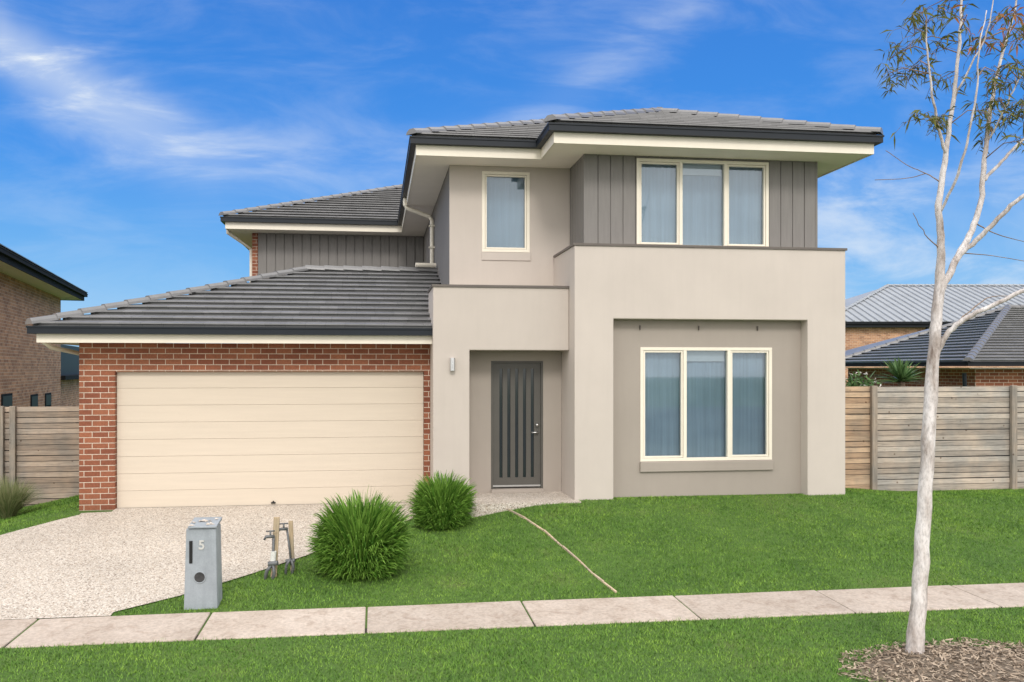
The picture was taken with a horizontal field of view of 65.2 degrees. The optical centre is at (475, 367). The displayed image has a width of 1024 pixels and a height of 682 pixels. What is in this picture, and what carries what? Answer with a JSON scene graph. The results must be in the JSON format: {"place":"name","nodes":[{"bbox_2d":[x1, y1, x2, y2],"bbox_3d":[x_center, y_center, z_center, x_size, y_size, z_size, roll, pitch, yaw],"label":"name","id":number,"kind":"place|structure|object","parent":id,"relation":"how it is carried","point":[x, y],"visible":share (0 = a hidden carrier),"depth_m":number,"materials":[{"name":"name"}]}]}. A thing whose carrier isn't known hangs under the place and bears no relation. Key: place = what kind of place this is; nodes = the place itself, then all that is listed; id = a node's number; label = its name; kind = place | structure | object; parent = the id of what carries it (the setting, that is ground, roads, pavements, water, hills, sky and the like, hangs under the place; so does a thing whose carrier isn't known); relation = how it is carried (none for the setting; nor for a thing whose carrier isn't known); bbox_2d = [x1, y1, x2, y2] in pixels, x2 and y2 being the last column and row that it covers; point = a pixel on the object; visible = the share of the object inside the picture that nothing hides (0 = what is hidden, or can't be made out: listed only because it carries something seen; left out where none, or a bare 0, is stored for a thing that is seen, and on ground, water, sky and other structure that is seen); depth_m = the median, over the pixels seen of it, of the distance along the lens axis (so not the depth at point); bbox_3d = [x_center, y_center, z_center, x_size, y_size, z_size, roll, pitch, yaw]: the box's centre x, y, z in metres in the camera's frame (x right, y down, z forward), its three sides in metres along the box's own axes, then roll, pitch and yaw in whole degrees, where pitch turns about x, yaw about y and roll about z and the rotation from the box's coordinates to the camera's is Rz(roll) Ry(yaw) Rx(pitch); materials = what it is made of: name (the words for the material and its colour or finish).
{"place":"outdoors","nodes":[
{"label":"outdoors","id":0,"kind":"place"},
{"bbox_2d":[0,502,413,619],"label":"driveway","id":1,"kind":"structure","parent":0,"point":[96,564],"depth_m":10.24,"materials":[{"name":"beige concrete"}]},
{"bbox_2d":[0,488,1023,681],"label":"lawn","id":2,"kind":"structure","parent":0,"point":[689,530],"depth_m":9.16,"materials":[{"name":"plant"}]},
{"bbox_2d":[0,474,44,518],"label":"ornamental grass","id":3,"kind":"object","parent":2,"relation":"on","point":[11,502],"depth_m":12.81,"materials":[{"name":"green plant"}]},
{"bbox_2d":[0,406,78,505],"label":"timber fence","id":4,"kind":"object","parent":2,"relation":"on","point":[40,445],"visible":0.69,"depth_m":14.35,"materials":[{"name":"brown wood"}]},
{"bbox_2d":[0,243,87,406],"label":"neighbour house","id":5,"kind":"structure","parent":2,"relation":"on","point":[33,373],"depth_m":23.56,"materials":[{"name":"beige brick"}]},
{"bbox_2d":[1,393,12,406],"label":"window","id":6,"kind":"structure","parent":5,"relation":"in","point":[6,399],"depth_m":21.24,"materials":[{"name":"glass"}]},
{"bbox_2d":[30,394,37,406],"bbox_3d":[-13.464,1.050,24.360,0.080,0.480,0.943,0,0,-18],"label":"window","id":7,"kind":"structure","parent":5,"relation":"in","point":[34,397],"depth_m":24.30,"materials":[{"name":"glass"}]},
{"bbox_2d":[45,393,50,406],"bbox_3d":[-14.079,1.060,26.298,0.080,0.460,0.930,0,0,-18],"label":"window","id":8,"kind":"structure","parent":5,"relation":"in","point":[47,395],"depth_m":26.16,"materials":[{"name":"glass"}]},
{"bbox_2d":[184,517,221,609],"bbox_3d":[-2.956,2.164,8.684,0.354,1.029,0.310,0,0,-7],"label":"letterbox","id":9,"kind":"object","parent":2,"relation":"on","point":[203,573],"visible":0.98,"depth_m":8.55,"materials":[{"name":"paint"}]},
{"bbox_2d":[263,517,294,579],"bbox_3d":[-2.336,2.190,9.568,0.178,0.822,0.449,0,0,38],"label":"water meter","id":10,"kind":"object","parent":2,"relation":"on","point":[272,563],"visible":0.94,"depth_m":9.52,"materials":[{"name":"brown wood"}]},
{"bbox_2d":[303,486,418,581],"bbox_3d":[-1.399,1.979,9.670,1.444,1.172,1.269,0,0,-7],"label":"grass shrub","id":11,"kind":"object","parent":2,"relation":"on","point":[357,540],"visible":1,"depth_m":9.41,"materials":[{"name":"green plant"}]},
{"bbox_2d":[403,470,477,530],"bbox_3d":[-0.489,1.900,11.596,1.143,0.897,1.008,0,0,-7],"label":"grass shrub","id":12,"kind":"object","parent":2,"relation":"on","point":[444,503],"visible":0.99,"depth_m":11.39,"materials":[{"name":"green plant"}]},
{"bbox_2d":[25,107,883,510],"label":"brick house","id":13,"kind":"structure","parent":2,"relation":"on","point":[607,305],"depth_m":12.72,"materials":[{"name":"paint"}]},
{"bbox_2d":[117,371,422,507],"bbox_3d":[-3.207,1.128,12.709,4.747,2.144,0.105,0,0,-7],"label":"garage door","id":14,"kind":"structure","parent":13,"relation":"in","point":[234,438],"depth_m":12.67,"materials":[{"name":"paint"}]},
{"bbox_2d":[482,171,530,260],"bbox_3d":[0.508,-2.560,13.581,0.835,1.500,0.164,0,0,-7],"label":"window","id":15,"kind":"structure","parent":13,"relation":"in","point":[505,195],"depth_m":13.64,"materials":[{"name":"glass"}]},
{"bbox_2d":[491,361,543,492],"bbox_3d":[0.666,0.955,12.962,0.855,2.130,0.160,0,0,-7],"label":"front door","id":16,"kind":"structure","parent":13,"relation":"in","point":[516,386],"depth_m":12.98,"materials":[{"name":"paint"}]},
{"bbox_2d":[636,158,768,246],"bbox_3d":[3.675,-2.642,13.012,2.230,1.425,0.156,0,0,-7],"label":"window","id":17,"kind":"structure","parent":13,"relation":"in","point":[679,201],"depth_m":13.06,"materials":[{"name":"glass"}]},
{"bbox_2d":[640,347,772,471],"bbox_3d":[3.646,0.655,12.701,2.195,1.950,0.186,0,0,-7],"label":"window","id":18,"kind":"structure","parent":13,"relation":"in","point":[700,407],"depth_m":12.75,"materials":[{"name":"beige paint"}]},
{"bbox_2d":[470,491,580,517],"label":"porch slab","id":19,"kind":"structure","parent":2,"relation":"on","point":[489,503],"depth_m":12.14,"materials":[{"name":"beige concrete"}]},
{"bbox_2d":[508,509,616,592],"bbox_3d":[1.070,2.358,10.527,0.093,0.519,3.016,0,0,-22],"label":"garden edging","id":20,"kind":"object","parent":2,"relation":"on","point":[567,550],"visible":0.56,"depth_m":10.31,"materials":[{"name":"beige concrete"}]},
{"bbox_2d":[845,369,881,386],"bbox_3d":[6.874,1.159,14.391,0.899,2.261,0.891,0,0,35],"label":"flowering shrub","id":21,"kind":"object","parent":2,"relation":"on","point":[859,381],"visible":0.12,"depth_m":14.35,"materials":[{"name":"green plant"}]},
{"bbox_2d":[874,357,923,386],"bbox_3d":[7.726,1.035,14.610,0.934,2.516,0.978,0,0,37],"label":"yucca plant","id":22,"kind":"object","parent":2,"relation":"on","point":[900,372],"visible":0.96,"depth_m":14.54,"materials":[{"name":"green plant"}]},
{"bbox_2d":[837,637,1023,681],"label":"mulch","id":23,"kind":"object","parent":2,"relation":"on","point":[940,650],"visible":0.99,"depth_m":7.04,"materials":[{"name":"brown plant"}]},
{"bbox_2d":[873,0,1023,653],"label":"gum tree","id":24,"kind":"object","parent":23,"relation":"on","point":[915,637],"visible":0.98,"depth_m":7.31,"materials":[{"name":"white plant"}]},
{"bbox_2d":[845,385,1023,490],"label":"timber fence","id":25,"kind":"object","parent":2,"relation":"on","point":[979,441],"visible":0.81,"depth_m":13.70,"materials":[{"name":"brown wood"}]},
{"bbox_2d":[845,304,1023,386],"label":"neighbour house","id":26,"kind":"structure","parent":2,"relation":"on","point":[994,337],"depth_m":22.96,"materials":[{"name":"tile"}]},
{"bbox_2d":[845,284,1023,386],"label":"neighbour house","id":27,"kind":"structure","parent":2,"relation":"on","point":[887,312],"depth_m":42.01,"materials":[{"name":"grey metal"}]},
{"bbox_2d":[0,583,1023,647],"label":"footpath","id":28,"kind":"structure","parent":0,"point":[231,625],"depth_m":8.36,"materials":[{"name":"concrete"}]},
{"bbox_2d":[0,0,1023,346],"label":"sky","id":29,"kind":"structure","parent":0,"point":[128,127],"materials":[{"name":"blue"}]}
]}

